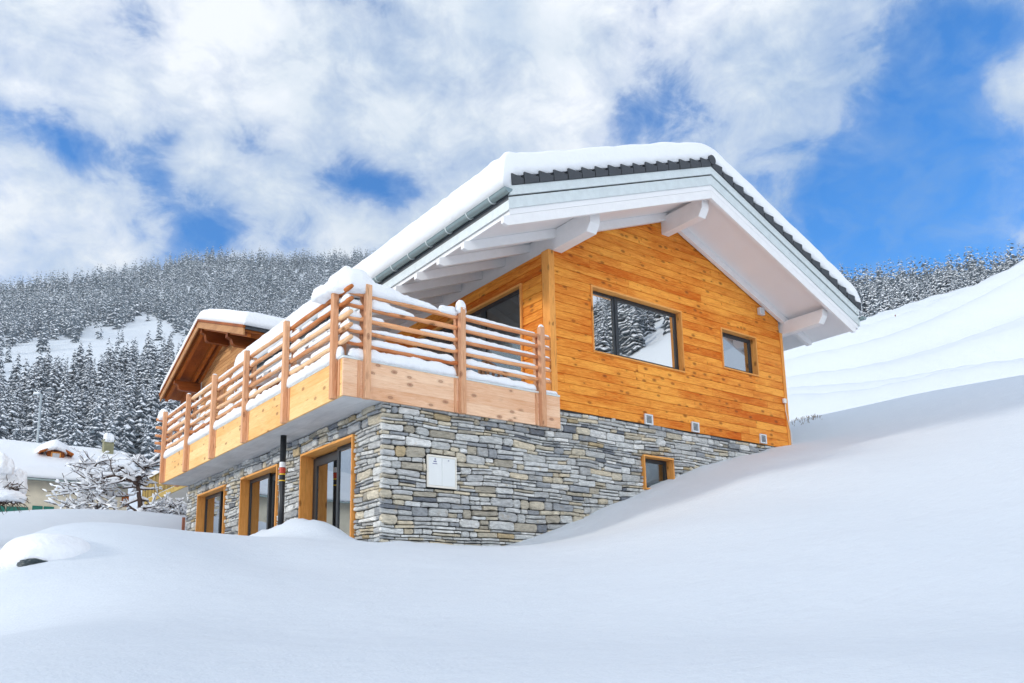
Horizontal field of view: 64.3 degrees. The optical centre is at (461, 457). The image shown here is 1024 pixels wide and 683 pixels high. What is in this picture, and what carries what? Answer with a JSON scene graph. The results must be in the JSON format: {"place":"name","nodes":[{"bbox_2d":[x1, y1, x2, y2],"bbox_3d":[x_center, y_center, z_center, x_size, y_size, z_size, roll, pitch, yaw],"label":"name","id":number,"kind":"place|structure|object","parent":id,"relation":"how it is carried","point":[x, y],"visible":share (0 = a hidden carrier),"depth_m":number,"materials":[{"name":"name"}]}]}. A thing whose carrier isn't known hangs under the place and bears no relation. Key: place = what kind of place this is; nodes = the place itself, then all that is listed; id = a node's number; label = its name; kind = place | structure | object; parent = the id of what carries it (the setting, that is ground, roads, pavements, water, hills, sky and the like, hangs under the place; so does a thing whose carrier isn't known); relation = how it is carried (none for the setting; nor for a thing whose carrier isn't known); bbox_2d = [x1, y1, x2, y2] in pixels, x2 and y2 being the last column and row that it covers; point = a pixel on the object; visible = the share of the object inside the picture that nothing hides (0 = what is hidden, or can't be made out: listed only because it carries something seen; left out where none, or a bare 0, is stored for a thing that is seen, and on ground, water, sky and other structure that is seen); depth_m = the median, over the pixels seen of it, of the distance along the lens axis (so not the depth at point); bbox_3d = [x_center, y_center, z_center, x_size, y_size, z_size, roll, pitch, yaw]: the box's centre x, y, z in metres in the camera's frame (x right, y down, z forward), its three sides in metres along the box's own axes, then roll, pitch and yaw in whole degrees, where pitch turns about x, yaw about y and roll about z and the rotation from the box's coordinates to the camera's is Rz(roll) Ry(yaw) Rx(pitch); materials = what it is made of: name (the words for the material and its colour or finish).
{"place":"outdoors","nodes":[
{"label":"outdoors","id":0,"kind":"place"},
{"bbox_2d":[478,361,507,377],"bbox_3d":[0.680,-1.327,15.470,0.800,1.242,0.660,7,-13,-34],"label":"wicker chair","id":1,"kind":"object","parent":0,"point":[483,372],"visible":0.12,"depth_m":15.79,"materials":[{"name":"wicker"}]},
{"bbox_2d":[0,260,1023,682],"bbox_3d":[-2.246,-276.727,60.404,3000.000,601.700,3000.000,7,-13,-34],"label":"ground","id":2,"kind":"structure","parent":0,"point":[866,526],"depth_m":7.61,"materials":[{"name":"white snow"}]},
{"bbox_2d":[0,385,7,425],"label":"snowy conifer","id":3,"kind":"object","parent":2,"relation":"on","point":[3,406],"visible":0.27,"depth_m":362.62,"materials":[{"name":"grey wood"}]},
{"bbox_2d":[0,361,7,402],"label":"snowy conifer","id":4,"kind":"object","parent":2,"relation":"on","point":[3,375],"visible":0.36,"depth_m":402.39,"materials":[{"name":"white wood"}]},
{"bbox_2d":[3,386,13,415],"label":"snowy conifer","id":5,"kind":"object","parent":2,"relation":"on","point":[7,395],"visible":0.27,"depth_m":373.51,"materials":[{"name":"white wood"}]},
{"bbox_2d":[2,393,21,439],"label":"snowy conifer","id":6,"kind":"object","parent":2,"relation":"on","point":[12,414],"visible":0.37,"depth_m":333.68,"materials":[{"name":"white snow"}]},
{"bbox_2d":[5,352,22,400],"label":"snowy conifer","id":7,"kind":"object","parent":2,"relation":"on","point":[16,371],"visible":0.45,"depth_m":420.81,"materials":[{"name":"white snow"}]},
{"bbox_2d":[0,451,28,514],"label":"garden shrub","id":8,"kind":"object","parent":2,"relation":"on","point":[13,486],"visible":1,"depth_m":15.62,"materials":[{"name":"white plant"}]},
{"bbox_2d":[13,398,19,430],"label":"snowy conifer","id":9,"kind":"object","parent":2,"relation":"on","point":[17,413],"visible":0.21,"depth_m":360.17,"materials":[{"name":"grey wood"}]},
{"bbox_2d":[8,384,25,425],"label":"snowy conifer","id":10,"kind":"object","parent":2,"relation":"on","point":[18,396],"visible":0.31,"depth_m":376.37,"materials":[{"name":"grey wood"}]},
{"bbox_2d":[10,374,23,406],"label":"snowy conifer","id":11,"kind":"object","parent":2,"relation":"on","point":[17,383],"visible":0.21,"depth_m":393.68,"materials":[{"name":"white wood"}]},
{"bbox_2d":[17,358,29,403],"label":"snowy conifer","id":12,"kind":"object","parent":2,"relation":"on","point":[23,379],"visible":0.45,"depth_m":408.63,"materials":[{"name":"white wood"}]},
{"bbox_2d":[22,363,34,408],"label":"snowy conifer","id":13,"kind":"object","parent":2,"relation":"on","point":[28,383],"visible":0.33,"depth_m":406.24,"materials":[{"name":"white wood"}]},
{"bbox_2d":[20,389,38,439],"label":"snowy conifer","id":14,"kind":"object","parent":2,"relation":"on","point":[29,422],"visible":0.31,"depth_m":342.77,"materials":[{"name":"white snow"}]},
{"bbox_2d":[22,363,37,420],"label":"snowy conifer","id":15,"kind":"object","parent":2,"relation":"on","point":[33,385],"visible":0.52,"depth_m":397.06,"materials":[{"name":"white wood"}]},
{"bbox_2d":[33,392,41,442],"bbox_3d":[-28.729,2.031,53.974,0.601,13.130,0.832,4,-12,-25],"label":"street lamp","id":16,"kind":"object","parent":2,"relation":"on","point":[39,414],"visible":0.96,"depth_m":54.70,"materials":[{"name":"metal"}]},
{"bbox_2d":[30,349,47,388],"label":"snowy conifer","id":17,"kind":"object","parent":2,"relation":"on","point":[39,360],"visible":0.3,"depth_m":433.31,"materials":[{"name":"white wood"}]},
{"bbox_2d":[36,361,44,400],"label":"snowy conifer","id":18,"kind":"object","parent":2,"relation":"on","point":[41,383],"visible":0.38,"depth_m":419.77,"materials":[{"name":"white wood"}]},
{"bbox_2d":[0,533,89,568],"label":"garden boulder","id":19,"kind":"object","parent":2,"relation":"on","point":[30,549],"visible":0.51,"depth_m":7.90,"materials":[{"name":"white"}]},
{"bbox_2d":[40,401,52,440],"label":"snowy conifer","id":20,"kind":"object","parent":2,"relation":"on","point":[45,409],"visible":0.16,"depth_m":334.67,"materials":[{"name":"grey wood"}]},
{"bbox_2d":[42,345,52,378],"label":"snowy conifer","id":21,"kind":"object","parent":2,"relation":"on","point":[44,359],"visible":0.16,"depth_m":455.82,"materials":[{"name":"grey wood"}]},
{"bbox_2d":[43,353,52,386],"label":"snowy conifer","id":22,"kind":"object","parent":2,"relation":"on","point":[46,374],"visible":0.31,"depth_m":441.02,"materials":[{"name":"white snow"}]},
{"bbox_2d":[43,390,54,428],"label":"snowy conifer","id":23,"kind":"object","parent":2,"relation":"on","point":[49,404],"visible":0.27,"depth_m":375.89,"materials":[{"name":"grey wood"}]},
{"bbox_2d":[42,357,61,413],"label":"snowy conifer","id":24,"kind":"object","parent":2,"relation":"on","point":[52,379],"visible":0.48,"depth_m":409.67,"materials":[{"name":"white wood"}]},
{"bbox_2d":[54,358,62,387],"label":"snowy conifer","id":25,"kind":"object","parent":2,"relation":"on","point":[60,368],"visible":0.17,"depth_m":425.51,"materials":[{"name":"white snow"}]},
{"bbox_2d":[52,369,69,420],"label":"snowy conifer","id":26,"kind":"object","parent":2,"relation":"on","point":[58,404],"visible":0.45,"depth_m":389.84,"materials":[{"name":"white wood"}]},
{"bbox_2d":[57,363,71,402],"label":"snowy conifer","id":27,"kind":"object","parent":2,"relation":"on","point":[67,387],"visible":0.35,"depth_m":415.98,"materials":[{"name":"white wood"}]},
{"bbox_2d":[55,388,76,439],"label":"snowy conifer","id":28,"kind":"object","parent":2,"relation":"on","point":[72,406],"visible":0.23,"depth_m":339.78,"materials":[{"name":"white snow"}]},
{"bbox_2d":[0,433,141,511],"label":"farmhouse","id":29,"kind":"object","parent":2,"relation":"on","point":[42,465],"visible":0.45,"depth_m":42.55,"materials":[{"name":"paint"}]},
{"bbox_2d":[67,349,77,395],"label":"snowy conifer","id":30,"kind":"object","parent":2,"relation":"on","point":[73,373],"visible":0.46,"depth_m":440.12,"materials":[{"name":"white snow"}]},
{"bbox_2d":[70,383,81,417],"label":"snowy conifer","id":31,"kind":"object","parent":2,"relation":"on","point":[74,394],"visible":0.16,"depth_m":383.23,"materials":[{"name":"white wood"}]},
{"bbox_2d":[70,387,84,438],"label":"snowy conifer","id":32,"kind":"object","parent":2,"relation":"on","point":[76,405],"visible":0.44,"depth_m":370.33,"materials":[{"name":"white wood"}]},
{"bbox_2d":[74,340,84,374],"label":"snowy conifer","id":33,"kind":"object","parent":2,"relation":"on","point":[80,359],"visible":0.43,"depth_m":484.95,"materials":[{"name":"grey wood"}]},
{"bbox_2d":[78,362,91,405],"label":"snowy conifer","id":34,"kind":"object","parent":2,"relation":"on","point":[83,385],"visible":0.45,"depth_m":424.40,"materials":[{"name":"plant"}]},
{"bbox_2d":[78,342,93,382],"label":"snowy conifer","id":35,"kind":"object","parent":2,"relation":"on","point":[85,361],"visible":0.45,"depth_m":475.75,"materials":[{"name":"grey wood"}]},
{"bbox_2d":[79,357,92,391],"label":"snowy conifer","id":36,"kind":"object","parent":2,"relation":"on","point":[90,380],"visible":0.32,"depth_m":436.91,"materials":[{"name":"white snow"}]},
{"bbox_2d":[81,405,95,442],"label":"snowy conifer","id":37,"kind":"object","parent":2,"relation":"on","point":[90,414],"visible":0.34,"depth_m":353.85,"materials":[{"name":"white snow"}]},
{"bbox_2d":[84,383,97,421],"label":"snowy conifer","id":38,"kind":"object","parent":2,"relation":"on","point":[91,400],"visible":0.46,"depth_m":391.01,"materials":[{"name":"plant"}]},
{"bbox_2d":[91,353,105,397],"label":"snowy conifer","id":39,"kind":"object","parent":2,"relation":"on","point":[99,380],"visible":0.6,"depth_m":433.30,"materials":[{"name":"white snow"}]},
{"bbox_2d":[42,446,161,511],"bbox_3d":[-11.051,0.878,25.343,3.950,2.279,2.239,-1,-11,4],"label":"fruit tree","id":40,"kind":"object","parent":2,"relation":"on","point":[90,488],"visible":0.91,"depth_m":25.09,"materials":[{"name":"white plant"}]},
{"bbox_2d":[96,380,108,426],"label":"snowy conifer","id":41,"kind":"object","parent":2,"relation":"on","point":[101,396],"visible":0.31,"depth_m":359.32,"materials":[{"name":"white wood"}]},
{"bbox_2d":[103,355,110,382],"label":"snowy conifer","id":42,"kind":"object","parent":2,"relation":"on","point":[107,371],"visible":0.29,"depth_m":449.16,"materials":[{"name":"grey plant"}]},
{"bbox_2d":[100,392,115,445],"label":"snowy conifer","id":43,"kind":"object","parent":2,"relation":"on","point":[112,409],"visible":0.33,"depth_m":354.12,"materials":[{"name":"white snow"}]},
{"bbox_2d":[104,343,116,380],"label":"snowy conifer","id":44,"kind":"object","parent":2,"relation":"on","point":[111,356],"visible":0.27,"depth_m":470.17,"materials":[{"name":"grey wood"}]},
{"bbox_2d":[107,364,118,400],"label":"snowy conifer","id":45,"kind":"object","parent":2,"relation":"on","point":[112,380],"visible":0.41,"depth_m":431.16,"materials":[{"name":"white wood"}]},
{"bbox_2d":[115,398,123,440],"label":"snowy conifer","id":46,"kind":"object","parent":2,"relation":"on","point":[117,437],"visible":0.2,"depth_m":346.56,"materials":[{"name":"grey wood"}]},
{"bbox_2d":[114,347,125,383],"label":"snowy conifer","id":47,"kind":"object","parent":2,"relation":"on","point":[121,362],"visible":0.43,"depth_m":472.51,"materials":[{"name":"white wood"}]},
{"bbox_2d":[115,390,124,424],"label":"snowy conifer","id":48,"kind":"object","parent":2,"relation":"on","point":[122,396],"visible":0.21,"depth_m":366.33,"materials":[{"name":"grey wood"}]},
{"bbox_2d":[114,381,127,423],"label":"snowy conifer","id":49,"kind":"object","parent":2,"relation":"on","point":[123,388],"visible":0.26,"depth_m":371.79,"materials":[{"name":"white wood"}]},
{"bbox_2d":[121,341,129,371],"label":"snowy conifer","id":50,"kind":"object","parent":2,"relation":"on","point":[126,357],"visible":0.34,"depth_m":483.06,"materials":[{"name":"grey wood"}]},
{"bbox_2d":[122,357,132,392],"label":"snowy conifer","id":51,"kind":"object","parent":2,"relation":"on","point":[127,374],"visible":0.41,"depth_m":448.04,"materials":[{"name":"white snow"}]},
{"bbox_2d":[123,386,134,423],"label":"snowy conifer","id":52,"kind":"object","parent":2,"relation":"on","point":[127,406],"visible":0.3,"depth_m":379.63,"materials":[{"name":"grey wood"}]},
{"bbox_2d":[124,370,137,419],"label":"snowy conifer","id":53,"kind":"object","parent":2,"relation":"on","point":[130,380],"visible":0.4,"depth_m":397.60,"materials":[{"name":"white wood"}]},
{"bbox_2d":[127,364,137,398],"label":"snowy conifer","id":54,"kind":"object","parent":2,"relation":"on","point":[134,375],"visible":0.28,"depth_m":411.39,"materials":[{"name":"plant"}]},
{"bbox_2d":[129,339,136,371],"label":"snowy conifer","id":55,"kind":"object","parent":2,"relation":"on","point":[132,353],"visible":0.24,"depth_m":492.01,"materials":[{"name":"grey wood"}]},
{"bbox_2d":[134,355,143,390],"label":"snowy conifer","id":56,"kind":"object","parent":2,"relation":"on","point":[139,371],"visible":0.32,"depth_m":439.43,"materials":[{"name":"white snow"}]},
{"bbox_2d":[128,384,150,452],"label":"snowy conifer","id":57,"kind":"object","parent":2,"relation":"on","point":[140,420],"visible":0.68,"depth_m":346.45,"materials":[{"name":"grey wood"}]},
{"bbox_2d":[137,357,147,395],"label":"snowy conifer","id":58,"kind":"object","parent":2,"relation":"on","point":[142,380],"visible":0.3,"depth_m":433.21,"materials":[{"name":"white snow"}]},
{"bbox_2d":[138,362,151,394],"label":"snowy conifer","id":59,"kind":"object","parent":2,"relation":"on","point":[148,377],"visible":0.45,"depth_m":423.80,"materials":[{"name":"white wood"}]},
{"bbox_2d":[140,330,152,359],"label":"snowy conifer","id":60,"kind":"object","parent":2,"relation":"on","point":[145,347],"visible":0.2,"depth_m":522.30,"materials":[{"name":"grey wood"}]},
{"bbox_2d":[146,379,158,439],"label":"snowy conifer","id":61,"kind":"object","parent":2,"relation":"on","point":[150,409],"visible":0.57,"depth_m":365.76,"materials":[{"name":"white wood"}]},
{"bbox_2d":[147,339,157,372],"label":"snowy conifer","id":62,"kind":"object","parent":2,"relation":"on","point":[152,355],"visible":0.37,"depth_m":503.63,"materials":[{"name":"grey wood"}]},
{"bbox_2d":[147,378,159,422],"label":"snowy conifer","id":63,"kind":"object","parent":2,"relation":"on","point":[156,398],"visible":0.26,"depth_m":388.25,"materials":[{"name":"white wood"}]},
{"bbox_2d":[152,354,165,404],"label":"snowy conifer","id":64,"kind":"object","parent":2,"relation":"on","point":[159,374],"visible":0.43,"depth_m":420.25,"materials":[{"name":"white snow"}]},
{"bbox_2d":[132,483,187,515],"bbox_3d":[-9.520,1.736,27.399,3.192,1.606,1.926,7,-13,-34],"label":"snowy bush","id":65,"kind":"object","parent":2,"relation":"on","point":[178,507],"visible":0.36,"depth_m":27.06,"materials":[{"name":"white snow"}]},
{"bbox_2d":[158,400,174,440],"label":"snowy conifer","id":66,"kind":"object","parent":2,"relation":"on","point":[171,404],"visible":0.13,"depth_m":341.92,"materials":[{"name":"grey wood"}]},
{"bbox_2d":[163,348,170,376],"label":"snowy conifer","id":67,"kind":"object","parent":2,"relation":"on","point":[166,368],"visible":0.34,"depth_m":467.90,"materials":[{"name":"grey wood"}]},
{"bbox_2d":[161,337,174,364],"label":"snowy conifer","id":68,"kind":"object","parent":2,"relation":"on","point":[166,350],"visible":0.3,"depth_m":509.98,"materials":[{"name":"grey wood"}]},
{"bbox_2d":[0,244,375,468],"bbox_3d":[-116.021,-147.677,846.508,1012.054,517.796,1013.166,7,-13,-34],"label":"forest","id":69,"kind":"object","parent":2,"relation":"on","point":[71,318],"visible":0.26,"depth_m":832.93,"materials":[{"name":"grey wood"}]},
{"bbox_2d":[142,309,284,508],"bbox_3d":[-6.357,-0.006,36.664,12.332,10.995,13.200,7,-13,-34],"label":"old chalet","id":70,"kind":"object","parent":2,"relation":"on","point":[217,341],"visible":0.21,"depth_m":34.34,"materials":[{"name":"brown wood"}]},
{"bbox_2d":[209,387,224,416],"bbox_3d":[-10.394,-2.460,34.550,0.103,1.140,1.920,7,-13,-34],"label":"window","id":71,"kind":"structure","parent":70,"relation":"in","point":[217,402],"depth_m":34.53,"materials":[{"name":"brown wood"}]},
{"bbox_2d":[226,380,241,405],"bbox_3d":[-9.093,-2.818,32.688,0.103,1.140,1.920,7,-13,-34],"label":"window","id":72,"kind":"structure","parent":70,"relation":"in","point":[236,390],"depth_m":32.94,"materials":[{"name":"wood"}]},
{"bbox_2d":[154,142,865,545],"bbox_3d":[0.442,-0.933,20.705,13.307,9.652,13.328,7,-13,-34],"label":"chalet","id":73,"kind":"object","parent":2,"relation":"on","point":[630,320],"visible":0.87,"depth_m":15.77,"materials":[{"name":"wood"}]},
{"bbox_2d":[195,484,227,533],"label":"terrace door","id":74,"kind":"structure","parent":73,"relation":"in","point":[210,511],"depth_m":20.23,"materials":[{"name":"brown wood"}]},
{"bbox_2d":[238,464,278,535],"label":"terrace door","id":75,"kind":"structure","parent":73,"relation":"in","point":[258,503],"depth_m":17.62,"materials":[{"name":"brown wood"}]},
{"bbox_2d":[298,434,356,537],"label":"terrace door","id":76,"kind":"structure","parent":73,"relation":"in","point":[327,482],"depth_m":14.83,"materials":[{"name":"brown wood"}]},
{"bbox_2d":[412,283,524,381],"bbox_3d":[0.070,-1.777,17.624,0.145,2.795,4.160,7,-13,-34],"label":"terrace door","id":77,"kind":"structure","parent":73,"relation":"in","point":[506,308],"depth_m":16.80,"materials":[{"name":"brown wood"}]},
{"bbox_2d":[590,285,684,372],"bbox_3d":[3.624,-2.616,16.841,2.670,1.391,0.212,7,-13,-34],"label":"window","id":78,"kind":"structure","parent":73,"relation":"in","point":[627,327],"depth_m":16.91,"materials":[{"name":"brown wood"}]},
{"bbox_2d":[640,454,674,489],"bbox_3d":[3.942,0.335,16.500,0.887,0.705,0.245,7,-13,-34],"label":"window","id":79,"kind":"structure","parent":73,"relation":"in","point":[655,469],"depth_m":16.61,"materials":[{"name":"brown wood"}]},
{"bbox_2d":[720,327,758,376],"bbox_3d":[6.334,-2.405,18.693,1.284,0.959,0.212,7,-13,-34],"label":"window","id":80,"kind":"structure","parent":73,"relation":"in","point":[739,350],"depth_m":18.83,"materials":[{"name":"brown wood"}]},
{"bbox_2d":[790,415,821,425],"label":"dry grass","id":81,"kind":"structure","parent":2,"relation":"on","point":[807,419],"depth_m":23.17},
{"bbox_2d":[861,286,869,315],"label":"snowy conifer","id":82,"kind":"object","parent":2,"relation":"on","point":[865,301],"visible":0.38,"depth_m":479.62,"materials":[{"name":"white wood"}]},
{"bbox_2d":[867,281,872,302],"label":"snowy conifer","id":83,"kind":"object","parent":2,"relation":"on","point":[869,296],"visible":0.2,"depth_m":510.93,"materials":[{"name":"white wood"}]},
{"bbox_2d":[869,285,877,313],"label":"snowy conifer","id":84,"kind":"object","parent":2,"relation":"on","point":[875,295],"visible":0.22,"depth_m":462.67,"materials":[{"name":"white wood"}]},
{"bbox_2d":[876,296,883,312],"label":"snowy conifer","id":85,"kind":"object","parent":2,"relation":"on","point":[880,309],"visible":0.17,"depth_m":348.73,"materials":[{"name":"white wood"}]},
{"bbox_2d":[880,292,886,309],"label":"snowy conifer","id":86,"kind":"object","parent":2,"relation":"on","point":[882,302],"visible":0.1,"depth_m":371.05,"materials":[{"name":"white wood"}]},
{"bbox_2d":[884,294,893,310],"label":"snowy conifer","id":87,"kind":"object","parent":2,"relation":"on","point":[888,306],"visible":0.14,"depth_m":358.16,"materials":[{"name":"white wood"}]},
{"bbox_2d":[892,284,901,307],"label":"snowy conifer","id":88,"kind":"object","parent":2,"relation":"on","point":[896,292],"visible":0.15,"depth_m":473.17,"materials":[{"name":"white wood"}]},
{"bbox_2d":[894,293,901,307],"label":"snowy conifer","id":89,"kind":"object","parent":2,"relation":"on","point":[898,303],"visible":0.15,"depth_m":426.90,"materials":[{"name":"white wood"}]},
{"bbox_2d":[903,285,910,304],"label":"snowy conifer","id":90,"kind":"object","parent":2,"relation":"on","point":[907,294],"visible":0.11,"depth_m":442.48,"materials":[{"name":"white snow"}]},
{"bbox_2d":[912,277,922,300],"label":"snowy conifer","id":91,"kind":"object","parent":2,"relation":"on","point":[915,282],"visible":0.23,"depth_m":468.08,"materials":[{"name":"white wood"}]},
{"bbox_2d":[914,284,921,301],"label":"snowy conifer","id":92,"kind":"object","parent":2,"relation":"on","point":[916,294],"visible":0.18,"depth_m":447.72,"materials":[{"name":"white wood"}]},
{"bbox_2d":[829,237,1023,308],"bbox_3d":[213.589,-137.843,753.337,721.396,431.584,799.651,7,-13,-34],"label":"forest","id":93,"kind":"object","parent":2,"relation":"on","point":[902,279],"visible":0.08,"depth_m":622.98,"materials":[{"name":"white wood"}]},
{"bbox_2d":[931,275,937,293],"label":"snowy conifer","id":94,"kind":"object","parent":2,"relation":"on","point":[934,282],"visible":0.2,"depth_m":517.57,"materials":[{"name":"white wood"}]},
{"bbox_2d":[935,269,947,293],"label":"snowy conifer","id":95,"kind":"object","parent":2,"relation":"on","point":[940,286],"visible":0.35,"depth_m":481.90,"materials":[{"name":"white snow"}]},
{"bbox_2d":[943,270,952,292],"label":"snowy conifer","id":96,"kind":"object","parent":2,"relation":"on","point":[947,284],"visible":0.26,"depth_m":486.51,"materials":[{"name":"white wood"}]},
{"bbox_2d":[971,268,979,285],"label":"snowy conifer","id":97,"kind":"object","parent":2,"relation":"on","point":[974,279],"visible":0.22,"depth_m":479.49,"materials":[{"name":"white wood"}]},
{"bbox_2d":[0,0,1023,292],"label":"sky","id":98,"kind":"structure","parent":0,"point":[880,131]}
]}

